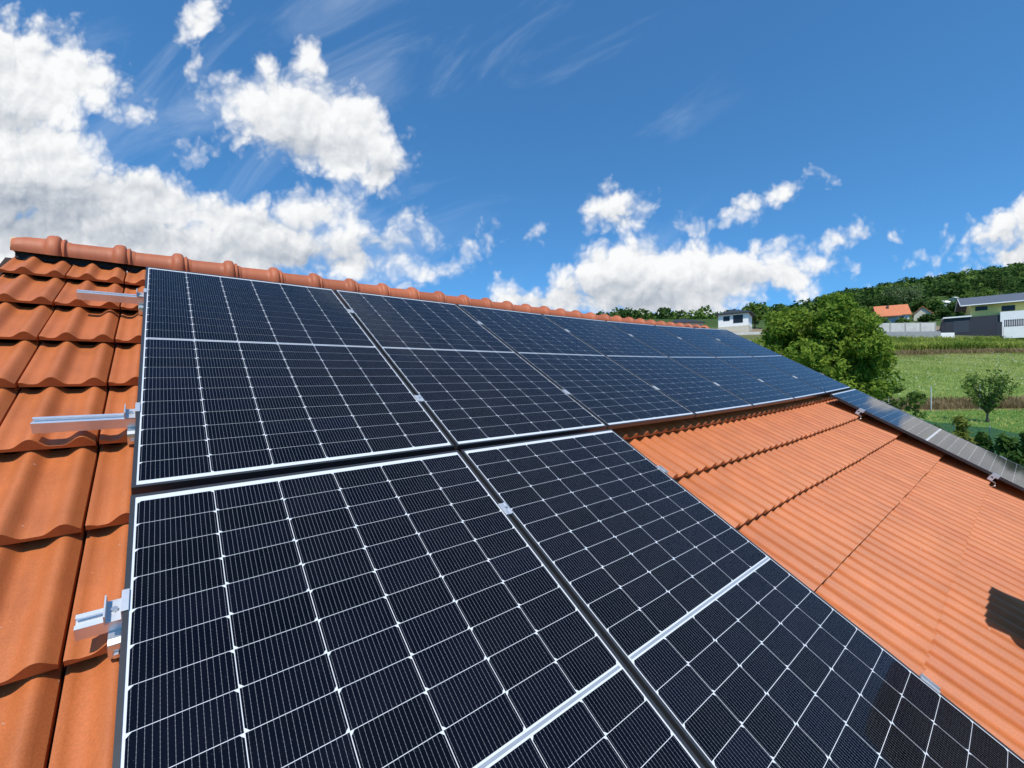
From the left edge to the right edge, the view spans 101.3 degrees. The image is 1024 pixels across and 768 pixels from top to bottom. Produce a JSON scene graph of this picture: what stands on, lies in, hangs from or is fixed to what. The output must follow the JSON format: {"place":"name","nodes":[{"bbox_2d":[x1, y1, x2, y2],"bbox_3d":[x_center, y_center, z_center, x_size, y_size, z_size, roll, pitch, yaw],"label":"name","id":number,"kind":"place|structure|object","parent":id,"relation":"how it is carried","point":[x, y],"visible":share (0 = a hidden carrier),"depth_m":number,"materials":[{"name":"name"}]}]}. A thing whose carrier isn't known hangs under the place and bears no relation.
{"place":"outdoors","nodes":[
{"label":"outdoors","id":0,"kind":"place"},
{"bbox_2d":[76,289,143,303],"bbox_3d":[0.942,-0.607,4.840,8.340,0.175,0.040,-1,31,-39],"label":"mounting rail","id":1,"kind":"object","parent":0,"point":[106,296],"visible":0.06,"depth_m":2.29,"materials":[{"name":"metal"}]},
{"bbox_2d":[136,288,146,297],"bbox_3d":[-2.094,-0.516,2.375,0.044,0.035,0.060,-1,31,-39],"label":"end clamp","id":2,"kind":"object","parent":1,"relation":"attached to","point":[139,294],"visible":0.97,"depth_m":2.37,"materials":[{"name":"metal"}]},
{"bbox_2d":[456,304,695,428],"bbox_3d":[0.476,-0.256,3.793,1.134,0.031,2.116,-2,31,-39],"label":"solar panel","id":3,"kind":"object","parent":1,"relation":"attached to","point":[608,392],"visible":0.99,"depth_m":3.56,"materials":[{"name":"blue glass"}]},
{"bbox_2d":[542,314,752,416],"bbox_3d":[1.369,-0.284,4.520,1.134,0.031,2.116,-2,31,-39],"label":"solar panel","id":4,"kind":"object","parent":1,"relation":"attached to","point":[698,395],"visible":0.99,"depth_m":4.32,"materials":[{"name":"blue glass"}]},
{"bbox_2d":[606,321,794,407],"bbox_3d":[2.264,-0.323,5.243,1.134,0.031,2.116,-3,32,-39],"label":"solar panel","id":5,"kind":"object","parent":1,"relation":"attached to","point":[752,390],"visible":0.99,"depth_m":5.07,"materials":[{"name":"blue glass"}]},
{"bbox_2d":[0,0,1023,315],"label":"sky","id":6,"kind":"structure","parent":0,"point":[584,156],"materials":[{"name":"blue"}]},
{"bbox_2d":[635,275,1023,432],"bbox_3d":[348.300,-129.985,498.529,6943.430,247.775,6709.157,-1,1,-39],"label":"ground","id":7,"kind":"structure","parent":0,"point":[711,323],"depth_m":51.64,"materials":[{"name":"green plant"}]},
{"bbox_2d":[0,236,1023,767],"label":"house","id":8,"kind":"structure","parent":7,"relation":"on","point":[904,548],"depth_m":2.21,"materials":[{"name":"tile"}]},
{"bbox_2d":[30,413,135,433],"bbox_3d":[1.626,0.007,4.030,8.333,0.175,0.040,-1,31,-39],"label":"mounting rail","id":9,"kind":"object","parent":8,"relation":"attached to","point":[50,424],"visible":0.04,"depth_m":1.48,"materials":[{"name":"metal"}]},
{"bbox_2d":[124,402,139,419],"bbox_3d":[-1.410,0.100,1.560,0.044,0.035,0.060,-1,31,-39],"label":"end clamp","id":10,"kind":"object","parent":9,"relation":"attached to","point":[129,413],"visible":0.95,"depth_m":1.55,"materials":[{"name":"silver metal"}]},
{"bbox_2d":[131,266,453,494],"bbox_3d":[-1.303,-0.214,2.332,1.134,0.031,2.116,-1,31,-39],"label":"solar panel","id":11,"kind":"object","parent":9,"relation":"attached to","point":[241,378],"visible":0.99,"depth_m":1.96,"materials":[{"name":"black glass"}]},
{"bbox_2d":[414,395,424,402],"bbox_3d":[-0.504,0.086,2.275,0.038,0.033,0.062,-1,31,-39],"label":"clamp","id":12,"kind":"object","parent":9,"relation":"attached to","point":[419,398],"visible":0.81,"depth_m":2.27,"materials":[{"name":"silver metal"}]},
{"bbox_2d":[334,289,606,449],"bbox_3d":[-0.413,-0.234,3.063,1.134,0.031,2.116,-1,31,-39],"label":"solar panel","id":13,"kind":"object","parent":9,"relation":"attached to","point":[471,381],"visible":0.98,"depth_m":2.77,"materials":[{"name":"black glass"}]},
{"bbox_2d":[655,325,825,400],"bbox_3d":[3.164,-0.372,5.961,1.134,0.033,2.116,-3,32,-38],"label":"solar panel","id":14,"kind":"object","parent":9,"relation":"attached to","point":[785,383],"visible":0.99,"depth_m":5.81,"materials":[{"name":"blue glass"}]},
{"bbox_2d":[695,328,850,394],"bbox_3d":[4.067,-0.431,6.674,1.134,0.031,2.116,-4,33,-38],"label":"solar panel","id":15,"kind":"object","parent":9,"relation":"attached to","point":[818,380],"visible":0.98,"depth_m":6.54,"materials":[{"name":"blue glass"}]},
{"bbox_2d":[73,608,121,641],"bbox_3d":[-0.077,0.540,1.724,2.395,0.040,0.040,-1,31,-39],"label":"mounting rail","id":16,"kind":"object","parent":8,"relation":"attached to","point":[89,624],"visible":0.09,"depth_m":0.97,"materials":[{"name":"metal"}]},
{"bbox_2d":[103,588,129,625],"bbox_3d":[-0.935,0.527,0.994,0.044,0.035,0.060,-1,31,-39],"label":"end clamp","id":17,"kind":"object","parent":16,"relation":"attached to","point":[113,610],"visible":0.98,"depth_m":0.99,"materials":[{"name":"silver metal"}]},
{"bbox_2d":[498,502,513,515],"bbox_3d":[-0.028,0.514,1.708,0.038,0.033,0.062,-1,31,-39],"label":"clamp","id":18,"kind":"object","parent":16,"relation":"attached to","point":[505,508],"visible":0.91,"depth_m":1.70,"materials":[{"name":"silver metal"}]},
{"bbox_2d":[657,465,667,473],"bbox_3d":[0.867,0.503,2.436,0.044,0.035,0.060,-1,31,-39],"label":"end clamp","id":19,"kind":"object","parent":16,"relation":"attached to","point":[664,470],"visible":0.41,"depth_m":2.43,"materials":[{"name":"silver metal"}]},
{"bbox_2d":[107,629,120,659],"bbox_3d":[-0.955,0.614,1.017,0.030,0.064,0.096,-1,31,-39],"label":"roof hook","id":20,"kind":"object","parent":8,"relation":"attached to","point":[113,644],"visible":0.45,"depth_m":0.98,"materials":[{"name":"silver metal"}]},
{"bbox_2d":[127,427,134,445],"bbox_3d":[-1.425,0.189,1.580,0.030,0.064,0.096,-1,31,-39],"label":"roof hook","id":21,"kind":"object","parent":8,"relation":"attached to","point":[130,435],"visible":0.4,"depth_m":1.55,"materials":[{"name":"silver metal"}]},
{"bbox_2d":[138,304,143,315],"bbox_3d":[-2.107,-0.424,2.392,0.030,0.064,0.096,-1,31,-39],"label":"roof hook","id":22,"kind":"object","parent":8,"relation":"attached to","point":[140,308],"visible":0.52,"depth_m":2.36,"materials":[{"name":"silver metal"}]},
{"label":"rail","id":23,"kind":"object","parent":8,"relation":"attached to","visible":0},
{"bbox_2d":[112,450,704,767],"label":"solar panel","id":24,"kind":"object","parent":23,"relation":"attached to","point":[423,611],"visible":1,"depth_m":1.11,"materials":[{"name":"black glass"}]},
{"bbox_2d":[460,429,1023,767],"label":"solar panel","id":25,"kind":"object","parent":23,"relation":"attached to","point":[731,645],"visible":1,"depth_m":1.53,"materials":[{"name":"black glass"}]},
{"bbox_2d":[919,673,940,693],"bbox_3d":[1.577,1.141,1.591,0.044,0.035,0.060,-1,31,-39],"label":"end clamp","id":26,"kind":"object","parent":23,"relation":"attached to","point":[932,684],"visible":0.38,"depth_m":1.59,"materials":[{"name":"silver metal"}]},
{"bbox_3d":[5.611,0.979,4.877,1.209,0.094,0.040,-1,31,-39],"label":"rail","id":27,"kind":"object","parent":8,"relation":"attached to","visible":0},
{"bbox_2d":[829,389,1023,490],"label":"solar panel","id":28,"kind":"object","parent":27,"relation":"attached to","point":[980,458],"visible":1,"depth_m":5.18,"materials":[{"name":"grey glass"}]},
{"bbox_2d":[991,473,999,478],"bbox_3d":[5.183,0.985,4.500,0.044,0.035,0.060,-1,31,-39],"label":"end clamp","id":29,"kind":"object","parent":27,"relation":"attached to","point":[994,475],"visible":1,"depth_m":4.49,"materials":[{"name":"silver metal"}]},
{"bbox_2d":[671,319,704,325],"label":"house","id":30,"kind":"structure","parent":7,"relation":"on","point":[691,322],"depth_m":119.81,"materials":[{"name":"grey"}]},
{"bbox_2d":[715,310,754,331],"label":"house","id":31,"kind":"structure","parent":7,"relation":"on","point":[736,321],"depth_m":107.73,"materials":[{"name":"white paint"}]},
{"bbox_2d":[723,316,729,320],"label":"window","id":32,"kind":"structure","parent":31,"relation":"in","point":[726,318],"depth_m":108.66,"materials":[{"name":"black glass"}]},
{"bbox_2d":[733,314,742,322],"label":"window","id":33,"kind":"structure","parent":31,"relation":"in","point":[736,318],"depth_m":107.18,"materials":[{"name":"black glass"}]},
{"bbox_2d":[733,332,760,334],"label":"retaining wall","id":34,"kind":"structure","parent":7,"relation":"on","point":[745,333],"depth_m":99.22,"materials":[{"name":"concrete"}]},
{"bbox_2d":[742,301,769,328],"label":"hillside tree","id":35,"kind":"object","parent":7,"relation":"on","point":[759,310],"visible":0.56,"depth_m":123.43,"materials":[{"name":"green plant"}]},
{"bbox_2d":[595,262,1023,318],"bbox_3d":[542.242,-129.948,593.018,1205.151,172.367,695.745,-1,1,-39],"label":"woodland","id":36,"kind":"object","parent":7,"relation":"on","point":[946,287],"visible":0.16,"depth_m":267.60,"materials":[{"name":"green plant"}]},
{"bbox_2d":[751,291,904,402],"bbox_3d":[12.102,-0.025,16.955,5.325,6.971,5.421,-1,1,-21],"label":"walnut tree","id":37,"kind":"object","parent":7,"relation":"on","point":[845,343],"visible":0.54,"depth_m":15.40,"materials":[{"name":"green plant"}]},
{"bbox_2d":[854,305,872,315],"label":"hillside tree","id":38,"kind":"object","parent":7,"relation":"on","point":[870,309],"visible":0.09,"depth_m":147.25,"materials":[{"name":"green plant"}]},
{"bbox_2d":[856,297,880,310],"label":"hillside tree","id":39,"kind":"object","parent":7,"relation":"on","point":[867,302],"visible":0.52,"depth_m":201.54,"materials":[{"name":"green plant"}]},
{"bbox_2d":[871,294,897,305],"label":"hillside tree","id":40,"kind":"object","parent":7,"relation":"on","point":[884,301],"visible":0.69,"depth_m":211.67,"materials":[{"name":"green plant"}]},
{"bbox_2d":[880,317,889,322],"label":"hillside tree","id":41,"kind":"object","parent":7,"relation":"on","point":[883,319],"visible":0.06,"depth_m":118.25,"materials":[{"name":"green plant"}]},
{"bbox_2d":[872,304,911,322],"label":"house","id":42,"kind":"structure","parent":7,"relation":"on","point":[891,313],"depth_m":136.45,"materials":[{"name":"orange tile"}]},
{"bbox_2d":[880,285,903,304],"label":"hillside tree","id":43,"kind":"object","parent":7,"relation":"on","point":[894,292],"visible":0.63,"depth_m":233.25,"materials":[{"name":"green plant"}]},
{"bbox_2d":[894,317,910,322],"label":"hillside tree","id":44,"kind":"object","parent":7,"relation":"on","point":[901,320],"visible":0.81,"depth_m":131.46,"materials":[{"name":"green plant"}]},
{"bbox_2d":[879,382,927,418],"bbox_3d":[20.410,1.357,22.122,2.240,3.024,1.931,0,1,44],"label":"shrub","id":45,"kind":"object","parent":7,"relation":"on","point":[914,397],"visible":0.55,"depth_m":21.63,"materials":[{"name":"green plant"}]},
{"bbox_2d":[877,322,935,331],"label":"retaining wall","id":46,"kind":"structure","parent":7,"relation":"on","point":[902,327],"depth_m":90.77,"materials":[{"name":"concrete"}]},
{"bbox_2d":[896,284,925,302],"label":"hillside tree","id":47,"kind":"object","parent":7,"relation":"on","point":[911,294],"visible":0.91,"depth_m":223.06,"materials":[{"name":"green plant"}]},
{"bbox_2d":[884,331,953,338],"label":"wall","id":48,"kind":"structure","parent":7,"relation":"on","point":[921,333],"depth_m":88.77,"materials":[{"name":"grey concrete"}]},
{"bbox_2d":[908,297,931,312],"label":"hillside tree","id":49,"kind":"object","parent":7,"relation":"on","point":[917,303],"visible":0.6,"depth_m":189.13,"materials":[{"name":"green plant"}]},
{"bbox_2d":[912,306,933,320],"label":"house","id":50,"kind":"structure","parent":7,"relation":"on","point":[918,312],"depth_m":148.49,"materials":[{"name":"white paint"}]},
{"bbox_2d":[916,313,938,321],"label":"hillside tree","id":51,"kind":"object","parent":7,"relation":"on","point":[928,317],"visible":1,"depth_m":139.50,"materials":[{"name":"green plant"}]},
{"bbox_2d":[922,297,945,311],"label":"hillside tree","id":52,"kind":"object","parent":7,"relation":"on","point":[934,304],"visible":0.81,"depth_m":183.15,"materials":[{"name":"green plant"}]},
{"bbox_2d":[933,307,955,318],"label":"hillside tree","id":53,"kind":"object","parent":7,"relation":"on","point":[943,312],"visible":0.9,"depth_m":148.21,"materials":[{"name":"green plant"}]},
{"bbox_2d":[873,351,1023,399],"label":"meadow grass","id":54,"kind":"structure","parent":7,"relation":"on","point":[954,372],"depth_m":55.14,"materials":[{"name":"green plant"}]},
{"bbox_2d":[936,300,965,316],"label":"hillside tree","id":55,"kind":"object","parent":7,"relation":"on","point":[951,305],"visible":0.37,"depth_m":163.72,"materials":[{"name":"green plant"}]},
{"bbox_2d":[887,353,1023,393],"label":"wild flowers","id":56,"kind":"object","parent":7,"relation":"on","point":[971,370],"visible":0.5,"depth_m":51.85,"materials":[{"name":"plant"}]},
{"bbox_2d":[888,334,1023,350],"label":"maize field","id":57,"kind":"structure","parent":7,"relation":"on","point":[905,343],"depth_m":77.57,"materials":[{"name":"green plant"}]},
{"bbox_2d":[891,347,1023,355],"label":"dry grass margin","id":58,"kind":"object","parent":7,"relation":"on","point":[953,351],"visible":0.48,"depth_m":72.55,"materials":[{"name":"plant"}]},
{"bbox_2d":[951,414,977,443],"bbox_3d":[14.716,2.448,13.920,1.344,2.925,1.426,-1,1,-39],"label":"thuja","id":59,"kind":"object","parent":7,"relation":"on","point":[959,422],"visible":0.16,"depth_m":13.73,"materials":[{"name":"green plant"}]},
{"bbox_2d":[955,291,978,301],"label":"hillside tree","id":60,"kind":"object","parent":7,"relation":"on","point":[967,295],"visible":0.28,"depth_m":213.13,"materials":[{"name":"green plant"}]},
{"bbox_2d":[921,419,1021,463],"bbox_3d":[18.302,2.701,16.074,0.062,2.600,5.884,-1,1,-31],"label":"netting fence","id":61,"kind":"object","parent":7,"relation":"on","point":[951,428],"visible":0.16,"depth_m":16.22,"materials":[{"name":"teal"}]},
{"bbox_2d":[939,292,1023,336],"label":"house","id":62,"kind":"structure","parent":7,"relation":"on","point":[984,315],"depth_m":93.27,"materials":[{"name":"white"}]},
{"bbox_2d":[953,320,968,332],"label":"garage door","id":63,"kind":"structure","parent":62,"relation":"in","point":[958,326],"depth_m":95.04,"materials":[{"name":"grey metal"}]},
{"bbox_2d":[975,306,986,310],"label":"window","id":64,"kind":"structure","parent":62,"relation":"in","point":[980,308],"depth_m":93.78,"materials":[{"name":"black glass"}]},
{"bbox_2d":[1002,305,1014,310],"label":"window","id":65,"kind":"structure","parent":62,"relation":"in","point":[1011,307],"depth_m":91.07,"materials":[{"name":"black glass"}]},
{"bbox_2d":[973,430,994,452],"bbox_3d":[14.816,2.751,13.410,1.299,2.664,1.260,-1,1,14],"label":"thuja","id":66,"kind":"object","parent":7,"relation":"on","point":[982,440],"visible":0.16,"depth_m":13.15,"materials":[{"name":"green plant"}]},
{"bbox_2d":[974,286,999,296],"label":"hillside tree","id":67,"kind":"object","parent":7,"relation":"on","point":[990,292],"visible":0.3,"depth_m":217.32,"materials":[{"name":"green plant"}]},
{"bbox_2d":[959,369,1020,421],"bbox_3d":[28.349,0.782,25.029,2.673,3.398,2.537,-1,1,-39],"label":"fruit tree","id":68,"kind":"object","parent":7,"relation":"on","point":[987,404],"visible":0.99,"depth_m":24.86,"materials":[{"name":"green plant"}]},
{"bbox_2d":[980,271,1015,294],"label":"hillside tree","id":69,"kind":"object","parent":7,"relation":"on","point":[1000,283],"visible":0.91,"depth_m":242.59,"materials":[{"name":"green plant"}]},
{"bbox_2d":[989,432,1019,458],"bbox_3d":[14.984,2.851,12.623,1.762,2.834,1.483,-1,1,16],"label":"thuja","id":70,"kind":"object","parent":7,"relation":"on","point":[1004,445],"visible":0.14,"depth_m":12.56,"materials":[{"name":"green plant"}]},
{"bbox_2d":[996,319,1023,337],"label":"garden fence","id":71,"kind":"object","parent":7,"relation":"on","point":[1015,331],"visible":0.97,"depth_m":86.42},
{"bbox_2d":[1001,282,1023,293],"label":"hillside tree","id":72,"kind":"object","parent":7,"relation":"on","point":[1019,289],"visible":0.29,"depth_m":189.33,"materials":[{"name":"green plant"}]},
{"bbox_2d":[1005,431,1023,466],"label":"thuja","id":73,"kind":"object","parent":7,"relation":"on","point":[1016,457],"visible":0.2,"depth_m":12.08,"materials":[{"name":"green plant"}]},
{"bbox_2d":[880,395,1023,409],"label":"dry grass","id":74,"kind":"structure","parent":0,"point":[942,403],"depth_m":34.08,"materials":[{"name":"plant"}]},
{"bbox_2d":[903,408,1023,432],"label":"garden grass","id":75,"kind":"structure","parent":0,"point":[978,414],"depth_m":27.88,"materials":[{"name":"green plant"}]}
]}

